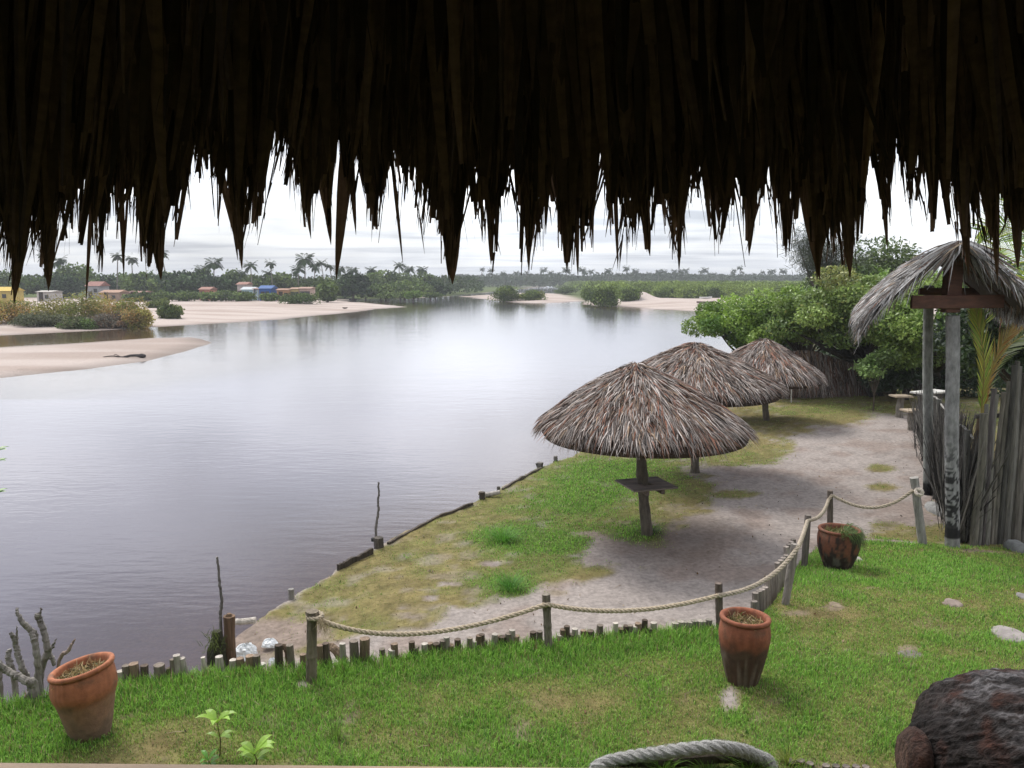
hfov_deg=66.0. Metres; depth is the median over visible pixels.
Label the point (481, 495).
mooring post
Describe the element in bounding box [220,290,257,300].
scrub bush
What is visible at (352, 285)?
broadleaf tree
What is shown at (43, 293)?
house
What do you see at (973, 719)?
boulder
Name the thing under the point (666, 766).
grass tuft
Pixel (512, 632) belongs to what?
stake
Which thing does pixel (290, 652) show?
stake
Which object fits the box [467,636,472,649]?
stake
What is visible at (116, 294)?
house
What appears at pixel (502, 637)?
stake
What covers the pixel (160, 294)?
scrub bush
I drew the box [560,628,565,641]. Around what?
stake
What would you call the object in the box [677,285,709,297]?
mangrove bush
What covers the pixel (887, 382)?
broadleaf tree
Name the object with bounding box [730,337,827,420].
thatched parasol
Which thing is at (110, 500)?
water
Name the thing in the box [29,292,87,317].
shore bush
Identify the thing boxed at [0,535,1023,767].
lawn grass
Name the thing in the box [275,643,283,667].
stake
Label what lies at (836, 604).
stone
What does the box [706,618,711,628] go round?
stake
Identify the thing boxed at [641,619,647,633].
stake
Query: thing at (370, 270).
coconut palm
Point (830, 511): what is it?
fence post
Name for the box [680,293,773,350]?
broadleaf tree
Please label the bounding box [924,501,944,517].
stone
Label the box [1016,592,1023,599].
stone
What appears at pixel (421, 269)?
coconut palm
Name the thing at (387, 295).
scrub bush
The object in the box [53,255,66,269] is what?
coconut palm
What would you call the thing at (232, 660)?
stake
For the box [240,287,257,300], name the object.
house
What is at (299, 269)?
coconut palm
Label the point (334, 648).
split log
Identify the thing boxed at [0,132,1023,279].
sky
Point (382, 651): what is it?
stake
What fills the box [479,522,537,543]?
grass tuft
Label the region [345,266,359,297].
coconut palm
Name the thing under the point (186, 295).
scrub bush
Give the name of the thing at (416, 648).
stake
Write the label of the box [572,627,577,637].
stake
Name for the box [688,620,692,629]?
stake
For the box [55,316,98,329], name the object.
shore bush
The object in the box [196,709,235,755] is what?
seedling
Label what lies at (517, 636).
stake
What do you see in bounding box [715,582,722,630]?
fence post
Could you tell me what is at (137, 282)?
broadleaf tree
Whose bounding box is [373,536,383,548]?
mooring post
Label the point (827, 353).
understorey bush
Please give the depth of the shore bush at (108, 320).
73.88 m
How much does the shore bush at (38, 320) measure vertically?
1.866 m
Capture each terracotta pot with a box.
[47,652,117,742]
[718,607,771,687]
[817,523,867,570]
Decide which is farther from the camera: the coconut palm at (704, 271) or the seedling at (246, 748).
the coconut palm at (704, 271)
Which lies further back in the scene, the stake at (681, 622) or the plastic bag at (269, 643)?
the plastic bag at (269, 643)
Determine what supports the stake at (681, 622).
on the ground at (166, 623)
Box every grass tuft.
[318,712,358,740]
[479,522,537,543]
[486,569,540,592]
[635,520,663,533]
[639,740,692,767]
[683,759,737,767]
[721,741,776,767]
[767,742,808,766]
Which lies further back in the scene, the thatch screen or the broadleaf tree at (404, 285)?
the broadleaf tree at (404, 285)
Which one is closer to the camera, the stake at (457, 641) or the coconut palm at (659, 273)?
the stake at (457, 641)
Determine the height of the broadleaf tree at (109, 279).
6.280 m
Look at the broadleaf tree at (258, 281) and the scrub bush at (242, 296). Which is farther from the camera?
the broadleaf tree at (258, 281)
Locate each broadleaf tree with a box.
[0,269,26,294]
[6,274,52,294]
[35,272,84,297]
[42,262,99,292]
[94,273,120,289]
[110,272,133,290]
[117,270,158,291]
[145,271,171,293]
[153,268,210,292]
[183,272,231,299]
[216,273,240,291]
[223,268,245,280]
[240,273,266,287]
[264,271,303,288]
[294,276,337,292]
[315,280,341,301]
[335,271,373,300]
[355,285,381,299]
[359,272,385,284]
[374,269,401,283]
[383,270,422,283]
[386,279,420,298]
[412,271,440,281]
[426,280,452,294]
[440,275,467,291]
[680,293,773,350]
[739,283,839,352]
[763,265,922,364]
[801,258,890,288]
[848,269,968,395]
[853,235,937,276]
[856,359,921,397]
[896,343,1010,397]
[933,261,1023,381]
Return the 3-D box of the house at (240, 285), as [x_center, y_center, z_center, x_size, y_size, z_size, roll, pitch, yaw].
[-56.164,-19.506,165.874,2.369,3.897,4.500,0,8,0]
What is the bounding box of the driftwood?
[104,354,145,357]
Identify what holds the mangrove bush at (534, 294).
on the ground at (166, 623)
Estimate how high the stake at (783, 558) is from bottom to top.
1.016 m
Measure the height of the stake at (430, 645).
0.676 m
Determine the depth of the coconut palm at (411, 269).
227.07 m
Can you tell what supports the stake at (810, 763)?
on the ground at (166, 623)
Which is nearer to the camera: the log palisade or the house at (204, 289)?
the log palisade
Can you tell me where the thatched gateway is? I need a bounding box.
[843,240,1023,547]
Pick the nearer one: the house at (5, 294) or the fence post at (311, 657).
the fence post at (311, 657)
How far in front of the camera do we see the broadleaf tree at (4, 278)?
200.56 m
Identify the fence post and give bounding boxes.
[305,608,318,683]
[542,592,552,648]
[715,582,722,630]
[781,543,798,604]
[801,514,810,566]
[827,490,832,522]
[909,476,926,544]
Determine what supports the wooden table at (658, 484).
attached to the thatched parasol at (641, 412)
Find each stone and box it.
[828,601,841,607]
[897,650,921,657]
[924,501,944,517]
[942,598,962,607]
[991,625,1023,642]
[1003,539,1023,553]
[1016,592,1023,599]
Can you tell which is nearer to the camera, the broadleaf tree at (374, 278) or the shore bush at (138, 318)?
the shore bush at (138, 318)
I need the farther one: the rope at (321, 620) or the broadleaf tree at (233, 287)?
the broadleaf tree at (233, 287)
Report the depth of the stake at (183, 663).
7.18 m
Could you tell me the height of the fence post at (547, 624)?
0.721 m
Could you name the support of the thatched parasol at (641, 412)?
on the ground at (166, 623)
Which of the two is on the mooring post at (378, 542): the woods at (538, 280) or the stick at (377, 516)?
the stick at (377, 516)
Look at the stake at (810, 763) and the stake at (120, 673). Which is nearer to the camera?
the stake at (810, 763)
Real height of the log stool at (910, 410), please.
0.789 m
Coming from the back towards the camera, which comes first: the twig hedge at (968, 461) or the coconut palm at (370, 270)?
the coconut palm at (370, 270)
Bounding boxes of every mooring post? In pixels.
[223,613,235,668]
[288,588,293,600]
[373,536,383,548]
[479,491,484,499]
[535,462,542,467]
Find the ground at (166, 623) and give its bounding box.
[0,281,1023,767]
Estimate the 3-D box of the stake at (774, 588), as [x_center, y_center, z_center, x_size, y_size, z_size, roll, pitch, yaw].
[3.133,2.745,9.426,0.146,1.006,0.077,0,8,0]
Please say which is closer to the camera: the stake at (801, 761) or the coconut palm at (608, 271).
the stake at (801, 761)
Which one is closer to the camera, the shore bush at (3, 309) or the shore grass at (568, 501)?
the shore grass at (568, 501)
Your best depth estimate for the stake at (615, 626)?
7.99 m
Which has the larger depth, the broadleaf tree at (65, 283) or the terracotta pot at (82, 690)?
the broadleaf tree at (65, 283)
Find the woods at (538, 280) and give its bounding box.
[455,272,809,287]
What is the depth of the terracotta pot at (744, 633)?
6.96 m
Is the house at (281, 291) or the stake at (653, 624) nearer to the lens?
the stake at (653, 624)
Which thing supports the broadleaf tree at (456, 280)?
on the ground at (166, 623)
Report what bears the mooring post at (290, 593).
on the ground at (166, 623)
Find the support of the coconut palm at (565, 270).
on the ground at (166, 623)
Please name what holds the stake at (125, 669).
on the ground at (166, 623)
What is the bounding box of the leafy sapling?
[848,348,900,410]
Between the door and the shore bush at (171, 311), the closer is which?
the shore bush at (171, 311)
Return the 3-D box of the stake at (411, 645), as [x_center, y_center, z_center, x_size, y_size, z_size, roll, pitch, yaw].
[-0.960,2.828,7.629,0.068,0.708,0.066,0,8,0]
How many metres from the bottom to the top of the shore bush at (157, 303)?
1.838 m
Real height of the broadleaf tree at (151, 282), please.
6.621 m
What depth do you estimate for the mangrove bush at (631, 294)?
152.19 m
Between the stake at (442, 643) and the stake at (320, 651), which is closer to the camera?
the stake at (320, 651)
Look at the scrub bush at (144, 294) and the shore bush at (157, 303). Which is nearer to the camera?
the shore bush at (157, 303)
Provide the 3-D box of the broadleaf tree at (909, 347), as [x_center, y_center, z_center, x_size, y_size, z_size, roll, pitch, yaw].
[13.306,-1.338,25.640,4.465,4.942,5.195,0,8,0]
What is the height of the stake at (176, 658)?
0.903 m
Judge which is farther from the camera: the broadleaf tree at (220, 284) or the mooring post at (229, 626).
the broadleaf tree at (220, 284)
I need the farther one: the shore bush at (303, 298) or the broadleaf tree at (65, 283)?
the broadleaf tree at (65, 283)
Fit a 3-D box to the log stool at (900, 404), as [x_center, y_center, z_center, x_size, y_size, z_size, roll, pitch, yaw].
[11.655,0.774,23.684,0.534,0.887,0.420,-1,8,-6]
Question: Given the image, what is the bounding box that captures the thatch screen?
[775,350,886,400]
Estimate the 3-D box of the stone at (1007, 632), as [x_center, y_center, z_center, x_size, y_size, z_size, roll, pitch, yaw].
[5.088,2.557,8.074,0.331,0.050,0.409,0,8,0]
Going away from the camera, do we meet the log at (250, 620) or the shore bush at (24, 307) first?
the log at (250, 620)
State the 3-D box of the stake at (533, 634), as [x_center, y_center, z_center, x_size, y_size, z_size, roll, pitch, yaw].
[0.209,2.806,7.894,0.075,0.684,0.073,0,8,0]
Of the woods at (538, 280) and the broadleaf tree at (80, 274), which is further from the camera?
the woods at (538, 280)
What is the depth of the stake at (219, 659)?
7.23 m
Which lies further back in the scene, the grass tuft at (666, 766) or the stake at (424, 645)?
the stake at (424, 645)
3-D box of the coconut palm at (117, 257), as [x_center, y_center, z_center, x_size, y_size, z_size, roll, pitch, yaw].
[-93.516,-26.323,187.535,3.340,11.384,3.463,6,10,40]
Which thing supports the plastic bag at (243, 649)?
on the ground at (166, 623)
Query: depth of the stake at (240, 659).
7.26 m
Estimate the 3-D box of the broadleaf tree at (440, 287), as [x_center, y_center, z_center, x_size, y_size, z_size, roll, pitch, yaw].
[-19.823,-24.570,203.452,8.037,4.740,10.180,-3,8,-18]
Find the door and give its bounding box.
[39,292,42,300]
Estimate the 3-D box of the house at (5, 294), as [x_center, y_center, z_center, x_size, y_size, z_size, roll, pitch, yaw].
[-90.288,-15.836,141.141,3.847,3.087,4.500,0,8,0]
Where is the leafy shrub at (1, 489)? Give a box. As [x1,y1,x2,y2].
[0,446,8,491]
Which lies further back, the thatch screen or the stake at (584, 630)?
the thatch screen
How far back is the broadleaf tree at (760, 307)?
28.40 m
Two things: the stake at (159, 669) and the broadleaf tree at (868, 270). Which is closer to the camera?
the stake at (159, 669)
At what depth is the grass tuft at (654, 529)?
12.88 m
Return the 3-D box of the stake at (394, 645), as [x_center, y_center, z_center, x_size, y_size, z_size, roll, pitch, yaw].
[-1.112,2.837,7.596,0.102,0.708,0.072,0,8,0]
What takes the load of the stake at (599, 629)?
on the ground at (166, 623)
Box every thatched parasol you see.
[531,361,760,535]
[642,342,789,473]
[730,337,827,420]
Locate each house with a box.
[0,287,24,302]
[37,290,62,300]
[85,281,109,299]
[99,290,128,300]
[198,287,216,300]
[235,282,252,292]
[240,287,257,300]
[257,285,276,300]
[276,288,291,300]
[290,287,298,295]
[298,287,314,295]
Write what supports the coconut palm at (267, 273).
on the ground at (166, 623)
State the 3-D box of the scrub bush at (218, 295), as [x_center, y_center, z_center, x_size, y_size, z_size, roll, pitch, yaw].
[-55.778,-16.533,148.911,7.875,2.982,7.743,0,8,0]
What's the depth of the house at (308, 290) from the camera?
154.93 m
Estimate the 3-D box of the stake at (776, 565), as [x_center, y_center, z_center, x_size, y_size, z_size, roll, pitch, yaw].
[3.296,2.690,9.716,0.164,1.027,0.073,0,8,0]
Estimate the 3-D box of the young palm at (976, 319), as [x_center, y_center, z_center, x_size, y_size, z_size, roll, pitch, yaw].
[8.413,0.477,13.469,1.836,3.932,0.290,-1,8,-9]
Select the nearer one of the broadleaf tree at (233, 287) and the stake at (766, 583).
the stake at (766, 583)
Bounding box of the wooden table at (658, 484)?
[615,476,677,495]
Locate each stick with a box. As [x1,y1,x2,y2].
[216,556,222,633]
[375,482,379,536]
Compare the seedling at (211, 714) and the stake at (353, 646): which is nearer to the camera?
the seedling at (211, 714)
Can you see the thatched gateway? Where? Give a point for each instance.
(1002, 299)
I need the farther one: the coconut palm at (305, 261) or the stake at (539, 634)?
the coconut palm at (305, 261)
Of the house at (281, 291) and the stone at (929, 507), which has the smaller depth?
the stone at (929, 507)
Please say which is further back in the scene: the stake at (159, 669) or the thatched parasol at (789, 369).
the thatched parasol at (789, 369)
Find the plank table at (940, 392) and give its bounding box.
[910,389,944,406]
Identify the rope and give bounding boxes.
[306,487,923,637]
[586,738,778,767]
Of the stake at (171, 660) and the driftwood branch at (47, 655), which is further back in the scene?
the stake at (171, 660)
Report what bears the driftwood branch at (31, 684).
on the ground at (166, 623)
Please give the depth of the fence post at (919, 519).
11.90 m
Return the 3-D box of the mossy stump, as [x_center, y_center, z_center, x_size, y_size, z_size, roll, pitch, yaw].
[-3.123,3.204,8.318,0.408,1.396,0.309,6,10,40]
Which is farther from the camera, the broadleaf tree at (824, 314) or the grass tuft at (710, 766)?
the broadleaf tree at (824, 314)
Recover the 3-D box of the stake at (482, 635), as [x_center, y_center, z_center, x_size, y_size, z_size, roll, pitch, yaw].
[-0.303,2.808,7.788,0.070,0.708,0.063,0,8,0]
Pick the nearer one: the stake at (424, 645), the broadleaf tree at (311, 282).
the stake at (424, 645)
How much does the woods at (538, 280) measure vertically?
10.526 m
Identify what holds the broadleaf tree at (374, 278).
on the ground at (166, 623)
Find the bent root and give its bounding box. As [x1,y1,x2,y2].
[282,644,287,666]
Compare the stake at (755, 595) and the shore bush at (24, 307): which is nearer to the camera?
the stake at (755, 595)
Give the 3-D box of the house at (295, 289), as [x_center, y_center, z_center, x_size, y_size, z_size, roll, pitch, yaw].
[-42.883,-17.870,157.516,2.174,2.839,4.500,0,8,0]
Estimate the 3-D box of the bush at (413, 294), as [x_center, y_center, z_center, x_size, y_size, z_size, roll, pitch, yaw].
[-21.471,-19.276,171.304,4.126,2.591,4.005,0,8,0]
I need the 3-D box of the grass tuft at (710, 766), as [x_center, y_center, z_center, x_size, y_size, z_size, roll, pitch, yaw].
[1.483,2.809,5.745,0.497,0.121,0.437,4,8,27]
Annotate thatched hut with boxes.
[0,0,1023,767]
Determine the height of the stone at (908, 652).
0.017 m
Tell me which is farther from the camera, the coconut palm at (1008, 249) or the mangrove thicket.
the mangrove thicket
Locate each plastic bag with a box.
[236,642,257,661]
[261,638,277,647]
[268,657,274,664]
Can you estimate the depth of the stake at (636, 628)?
8.02 m
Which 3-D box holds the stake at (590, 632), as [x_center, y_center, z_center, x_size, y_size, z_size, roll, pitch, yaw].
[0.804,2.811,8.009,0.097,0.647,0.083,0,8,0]
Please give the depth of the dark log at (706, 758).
5.82 m
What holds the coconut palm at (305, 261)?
on the ground at (166, 623)
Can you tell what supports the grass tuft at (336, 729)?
on the ground at (166, 623)
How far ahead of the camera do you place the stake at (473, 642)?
7.71 m
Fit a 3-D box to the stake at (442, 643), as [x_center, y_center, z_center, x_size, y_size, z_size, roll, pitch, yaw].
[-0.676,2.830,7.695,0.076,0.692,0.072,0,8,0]
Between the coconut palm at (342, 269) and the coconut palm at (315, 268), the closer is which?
the coconut palm at (315, 268)
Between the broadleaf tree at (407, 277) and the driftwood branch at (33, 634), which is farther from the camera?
the broadleaf tree at (407, 277)
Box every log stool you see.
[888,394,913,417]
[899,408,915,430]
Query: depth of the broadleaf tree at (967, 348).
18.66 m
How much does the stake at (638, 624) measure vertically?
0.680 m
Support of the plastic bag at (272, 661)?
on the ground at (166, 623)
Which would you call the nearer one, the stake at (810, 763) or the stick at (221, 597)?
the stake at (810, 763)
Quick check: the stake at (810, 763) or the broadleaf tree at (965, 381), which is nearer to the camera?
the stake at (810, 763)
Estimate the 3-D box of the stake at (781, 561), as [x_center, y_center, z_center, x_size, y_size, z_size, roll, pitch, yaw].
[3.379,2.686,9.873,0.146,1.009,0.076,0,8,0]
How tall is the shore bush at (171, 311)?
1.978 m
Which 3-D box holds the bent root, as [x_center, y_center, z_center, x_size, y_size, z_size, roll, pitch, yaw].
[-2.258,2.729,7.845,0.193,0.308,0.082,0,8,0]
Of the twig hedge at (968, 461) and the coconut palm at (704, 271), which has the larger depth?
the coconut palm at (704, 271)
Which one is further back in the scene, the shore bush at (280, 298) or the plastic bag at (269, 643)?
the shore bush at (280, 298)
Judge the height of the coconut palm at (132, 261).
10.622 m
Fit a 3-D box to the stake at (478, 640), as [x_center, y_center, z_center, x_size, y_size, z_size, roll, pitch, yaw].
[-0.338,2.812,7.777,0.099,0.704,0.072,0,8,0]
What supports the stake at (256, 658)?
on the ground at (166, 623)
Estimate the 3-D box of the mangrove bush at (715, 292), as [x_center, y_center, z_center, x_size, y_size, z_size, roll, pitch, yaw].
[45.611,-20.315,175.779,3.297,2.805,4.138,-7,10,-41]
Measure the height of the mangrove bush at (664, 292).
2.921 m
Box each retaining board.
[337,548,373,570]
[387,502,472,544]
[502,467,542,489]
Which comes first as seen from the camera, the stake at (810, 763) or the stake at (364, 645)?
the stake at (810, 763)
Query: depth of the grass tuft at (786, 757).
5.92 m
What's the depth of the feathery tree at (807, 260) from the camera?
45.04 m
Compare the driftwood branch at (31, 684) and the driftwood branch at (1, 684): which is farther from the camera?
the driftwood branch at (1, 684)
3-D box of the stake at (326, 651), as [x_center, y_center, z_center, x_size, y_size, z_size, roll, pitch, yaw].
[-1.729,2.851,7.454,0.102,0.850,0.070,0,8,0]
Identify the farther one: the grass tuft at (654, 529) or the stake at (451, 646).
the grass tuft at (654, 529)
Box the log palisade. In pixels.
[969,361,1023,546]
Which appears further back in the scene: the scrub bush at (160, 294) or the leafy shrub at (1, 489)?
the scrub bush at (160, 294)
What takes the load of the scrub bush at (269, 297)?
on the ground at (166, 623)
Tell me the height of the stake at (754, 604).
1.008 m
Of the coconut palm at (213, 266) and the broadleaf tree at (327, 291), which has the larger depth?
the coconut palm at (213, 266)
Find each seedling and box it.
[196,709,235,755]
[200,749,218,764]
[237,734,275,764]
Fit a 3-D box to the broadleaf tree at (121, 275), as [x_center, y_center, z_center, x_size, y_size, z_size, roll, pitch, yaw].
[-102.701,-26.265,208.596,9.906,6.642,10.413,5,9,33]
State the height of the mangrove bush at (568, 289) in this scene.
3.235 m
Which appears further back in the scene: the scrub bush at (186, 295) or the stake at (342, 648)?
the scrub bush at (186, 295)
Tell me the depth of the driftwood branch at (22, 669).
7.01 m
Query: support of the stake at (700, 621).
on the ground at (166, 623)
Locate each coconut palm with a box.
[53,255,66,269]
[110,251,121,289]
[125,256,137,277]
[153,250,169,290]
[194,265,205,273]
[204,257,224,278]
[237,270,248,278]
[242,260,257,286]
[262,270,272,277]
[264,259,276,284]
[289,265,306,285]
[295,253,315,278]
[307,260,322,295]
[315,258,325,277]
[323,261,334,278]
[333,265,346,278]
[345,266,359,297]
[366,266,376,274]
[393,262,404,272]
[403,266,415,275]
[416,266,427,275]
[540,267,547,285]
[562,267,570,280]
[579,267,586,274]
[604,268,611,280]
[622,265,629,272]
[655,269,662,280]
[701,267,708,274]
[779,268,787,277]
[971,196,1023,323]
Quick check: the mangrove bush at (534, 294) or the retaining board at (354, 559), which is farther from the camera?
the mangrove bush at (534, 294)
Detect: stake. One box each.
[117,669,122,680]
[122,664,129,683]
[129,661,139,681]
[140,663,148,680]
[153,662,166,681]
[169,658,174,675]
[173,653,180,674]
[179,657,187,676]
[201,656,207,673]
[215,655,224,670]
[229,658,236,668]
[236,656,243,670]
[245,654,252,670]
[252,653,260,668]
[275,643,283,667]
[286,643,294,666]
[300,653,305,667]
[317,643,323,662]
[322,642,329,663]
[339,642,345,659]
[349,639,358,661]
[360,636,369,662]
[379,648,385,658]
[388,648,394,658]
[391,642,397,655]
[409,640,414,653]
[413,645,418,657]
[421,642,428,655]
[427,642,432,654]
[433,642,439,653]
[440,639,445,653]
[443,636,449,653]
[448,643,453,651]
[454,638,460,650]
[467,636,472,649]
[472,639,476,651]
[475,634,481,648]
[479,633,484,645]
[491,632,497,646]
[499,635,505,644]
[505,632,511,646]
[509,629,514,644]
[514,634,519,646]
[530,630,536,643]
[537,630,542,642]
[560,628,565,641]
[564,625,569,639]
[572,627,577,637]
[580,629,586,636]
[587,629,593,640]
[596,624,602,637]
[612,622,617,635]
[623,624,628,634]
[628,624,632,635]
[633,624,637,633]
[635,622,641,632]
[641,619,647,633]
[650,621,656,631]
[672,621,678,629]
[678,620,683,627]
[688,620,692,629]
[691,619,697,628]
[697,619,702,628]
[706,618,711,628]
[750,600,757,609]
[752,591,759,610]
[756,589,762,611]
[759,588,765,611]
[762,586,768,608]
[764,579,770,605]
[766,575,773,603]
[771,572,776,599]
[773,570,779,594]
[774,562,781,591]
[778,559,783,587]
[780,557,785,581]
[783,546,788,554]
[796,758,804,765]
[806,761,813,767]
[822,763,829,767]
[832,763,839,767]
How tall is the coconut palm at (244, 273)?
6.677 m
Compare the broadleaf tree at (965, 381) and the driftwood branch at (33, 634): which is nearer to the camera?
the driftwood branch at (33, 634)
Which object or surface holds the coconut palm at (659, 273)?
on the ground at (166, 623)
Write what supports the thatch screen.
on the ground at (166, 623)
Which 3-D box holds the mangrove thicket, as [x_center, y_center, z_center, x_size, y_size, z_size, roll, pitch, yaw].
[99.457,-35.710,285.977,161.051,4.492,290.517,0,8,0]
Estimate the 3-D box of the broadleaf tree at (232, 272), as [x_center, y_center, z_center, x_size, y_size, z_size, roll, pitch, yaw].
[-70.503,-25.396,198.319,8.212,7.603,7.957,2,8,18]
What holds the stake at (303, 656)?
on the ground at (166, 623)
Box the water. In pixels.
[0,286,735,658]
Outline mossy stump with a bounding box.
[193,627,232,671]
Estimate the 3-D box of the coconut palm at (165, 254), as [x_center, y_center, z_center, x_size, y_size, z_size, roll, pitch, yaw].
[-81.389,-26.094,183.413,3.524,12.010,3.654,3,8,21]
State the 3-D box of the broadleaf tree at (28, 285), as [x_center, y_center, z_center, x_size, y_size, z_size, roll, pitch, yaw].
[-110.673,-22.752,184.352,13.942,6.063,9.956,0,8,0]
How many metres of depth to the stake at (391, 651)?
7.52 m
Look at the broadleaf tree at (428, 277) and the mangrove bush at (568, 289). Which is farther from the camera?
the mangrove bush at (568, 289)
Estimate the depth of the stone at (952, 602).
8.85 m
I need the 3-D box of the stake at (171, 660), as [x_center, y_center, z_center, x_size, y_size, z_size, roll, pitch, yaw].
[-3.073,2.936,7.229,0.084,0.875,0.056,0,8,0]
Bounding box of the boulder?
[895,668,1023,767]
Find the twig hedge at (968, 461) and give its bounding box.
[906,388,1011,544]
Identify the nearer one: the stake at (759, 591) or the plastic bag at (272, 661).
the plastic bag at (272, 661)
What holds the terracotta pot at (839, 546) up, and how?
on the ground at (166, 623)
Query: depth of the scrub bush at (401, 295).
178.31 m
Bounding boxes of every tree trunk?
[859,344,872,396]
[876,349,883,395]
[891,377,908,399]
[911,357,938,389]
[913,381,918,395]
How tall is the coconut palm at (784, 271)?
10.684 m
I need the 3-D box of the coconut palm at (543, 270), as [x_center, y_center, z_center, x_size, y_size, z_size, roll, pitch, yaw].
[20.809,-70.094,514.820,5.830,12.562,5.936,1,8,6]
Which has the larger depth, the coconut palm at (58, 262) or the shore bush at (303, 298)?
the coconut palm at (58, 262)
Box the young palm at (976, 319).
[966,308,1023,458]
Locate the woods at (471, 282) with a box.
[21,274,485,293]
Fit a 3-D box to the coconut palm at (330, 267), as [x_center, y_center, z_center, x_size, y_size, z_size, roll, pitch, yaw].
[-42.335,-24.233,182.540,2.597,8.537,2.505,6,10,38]
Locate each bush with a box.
[0,297,51,322]
[0,298,14,323]
[7,310,66,326]
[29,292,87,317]
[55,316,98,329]
[73,290,115,317]
[88,311,128,328]
[96,296,153,321]
[119,307,155,328]
[121,290,157,301]
[145,297,171,307]
[149,290,173,300]
[155,304,185,318]
[169,289,199,300]
[196,289,234,300]
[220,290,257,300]
[259,292,281,300]
[279,292,321,303]
[279,294,292,301]
[374,291,398,300]
[393,290,410,299]
[404,289,422,300]
[421,292,443,299]
[485,285,521,301]
[516,289,547,299]
[554,285,576,292]
[580,286,597,299]
[585,284,620,305]
[619,286,642,300]
[653,286,677,297]
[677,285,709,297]
[709,287,726,297]
[816,344,882,357]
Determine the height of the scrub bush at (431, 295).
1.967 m
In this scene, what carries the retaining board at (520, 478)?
on the ground at (166, 623)
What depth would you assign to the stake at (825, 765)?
5.86 m
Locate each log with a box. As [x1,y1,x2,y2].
[235,617,256,624]
[329,643,348,662]
[478,490,499,496]
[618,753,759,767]
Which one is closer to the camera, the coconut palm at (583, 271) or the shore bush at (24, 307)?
the shore bush at (24, 307)
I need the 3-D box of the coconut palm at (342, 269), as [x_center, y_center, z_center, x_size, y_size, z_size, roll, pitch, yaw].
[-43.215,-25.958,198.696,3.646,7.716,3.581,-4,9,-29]
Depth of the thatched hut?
1.96 m
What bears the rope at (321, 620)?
attached to the fence post at (311, 657)
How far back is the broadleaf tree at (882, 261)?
49.86 m
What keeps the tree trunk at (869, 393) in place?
on the ground at (166, 623)
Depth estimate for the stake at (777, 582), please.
9.49 m
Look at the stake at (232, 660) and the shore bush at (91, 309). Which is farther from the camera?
the shore bush at (91, 309)
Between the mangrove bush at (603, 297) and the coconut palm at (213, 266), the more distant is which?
the coconut palm at (213, 266)
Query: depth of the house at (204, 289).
157.47 m
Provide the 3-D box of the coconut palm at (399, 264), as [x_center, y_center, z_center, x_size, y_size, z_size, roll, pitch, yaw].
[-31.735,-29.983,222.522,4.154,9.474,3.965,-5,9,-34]
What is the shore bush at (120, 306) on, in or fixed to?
on the ground at (166, 623)
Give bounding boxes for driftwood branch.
[0,660,3,702]
[0,662,40,700]
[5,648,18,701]
[9,626,29,691]
[15,607,43,694]
[34,607,56,690]
[57,639,75,667]
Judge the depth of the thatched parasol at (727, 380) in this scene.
15.44 m
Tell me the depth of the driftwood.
46.12 m
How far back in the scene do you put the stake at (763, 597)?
8.81 m
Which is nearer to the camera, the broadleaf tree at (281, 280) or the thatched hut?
the thatched hut
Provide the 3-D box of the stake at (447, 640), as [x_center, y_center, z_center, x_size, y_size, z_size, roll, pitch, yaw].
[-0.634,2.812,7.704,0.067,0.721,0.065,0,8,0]
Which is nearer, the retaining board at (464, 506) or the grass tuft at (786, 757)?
the grass tuft at (786, 757)
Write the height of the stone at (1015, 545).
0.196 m
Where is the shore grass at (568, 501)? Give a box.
[250,393,1002,661]
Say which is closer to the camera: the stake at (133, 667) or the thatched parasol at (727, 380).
the stake at (133, 667)
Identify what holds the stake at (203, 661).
on the ground at (166, 623)
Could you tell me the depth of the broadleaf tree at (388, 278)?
206.09 m
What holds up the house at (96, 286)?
on the ground at (166, 623)
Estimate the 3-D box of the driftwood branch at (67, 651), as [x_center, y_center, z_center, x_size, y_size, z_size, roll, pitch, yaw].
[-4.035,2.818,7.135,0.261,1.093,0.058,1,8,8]
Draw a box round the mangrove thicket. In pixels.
[561,280,805,298]
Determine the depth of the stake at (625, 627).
8.01 m
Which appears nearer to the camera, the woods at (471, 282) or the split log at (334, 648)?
the split log at (334, 648)
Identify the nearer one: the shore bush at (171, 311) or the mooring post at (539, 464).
the mooring post at (539, 464)
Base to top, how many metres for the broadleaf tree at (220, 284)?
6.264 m
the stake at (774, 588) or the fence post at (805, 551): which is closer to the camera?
the stake at (774, 588)
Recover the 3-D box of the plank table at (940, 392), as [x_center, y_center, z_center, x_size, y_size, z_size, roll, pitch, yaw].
[11.858,0.739,22.432,1.100,1.082,0.500,-4,9,-28]
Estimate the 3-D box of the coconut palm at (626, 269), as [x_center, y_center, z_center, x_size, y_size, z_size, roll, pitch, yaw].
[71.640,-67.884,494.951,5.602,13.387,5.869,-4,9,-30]
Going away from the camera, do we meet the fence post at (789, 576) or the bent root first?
the bent root
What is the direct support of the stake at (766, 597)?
on the ground at (166, 623)
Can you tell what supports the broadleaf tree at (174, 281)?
on the ground at (166, 623)
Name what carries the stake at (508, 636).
on the ground at (166, 623)
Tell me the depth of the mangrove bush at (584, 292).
175.31 m
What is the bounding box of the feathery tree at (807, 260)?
[779,222,874,288]
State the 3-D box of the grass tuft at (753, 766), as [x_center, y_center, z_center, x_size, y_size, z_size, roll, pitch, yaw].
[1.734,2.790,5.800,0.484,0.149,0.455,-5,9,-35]
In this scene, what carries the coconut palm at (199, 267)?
on the ground at (166, 623)

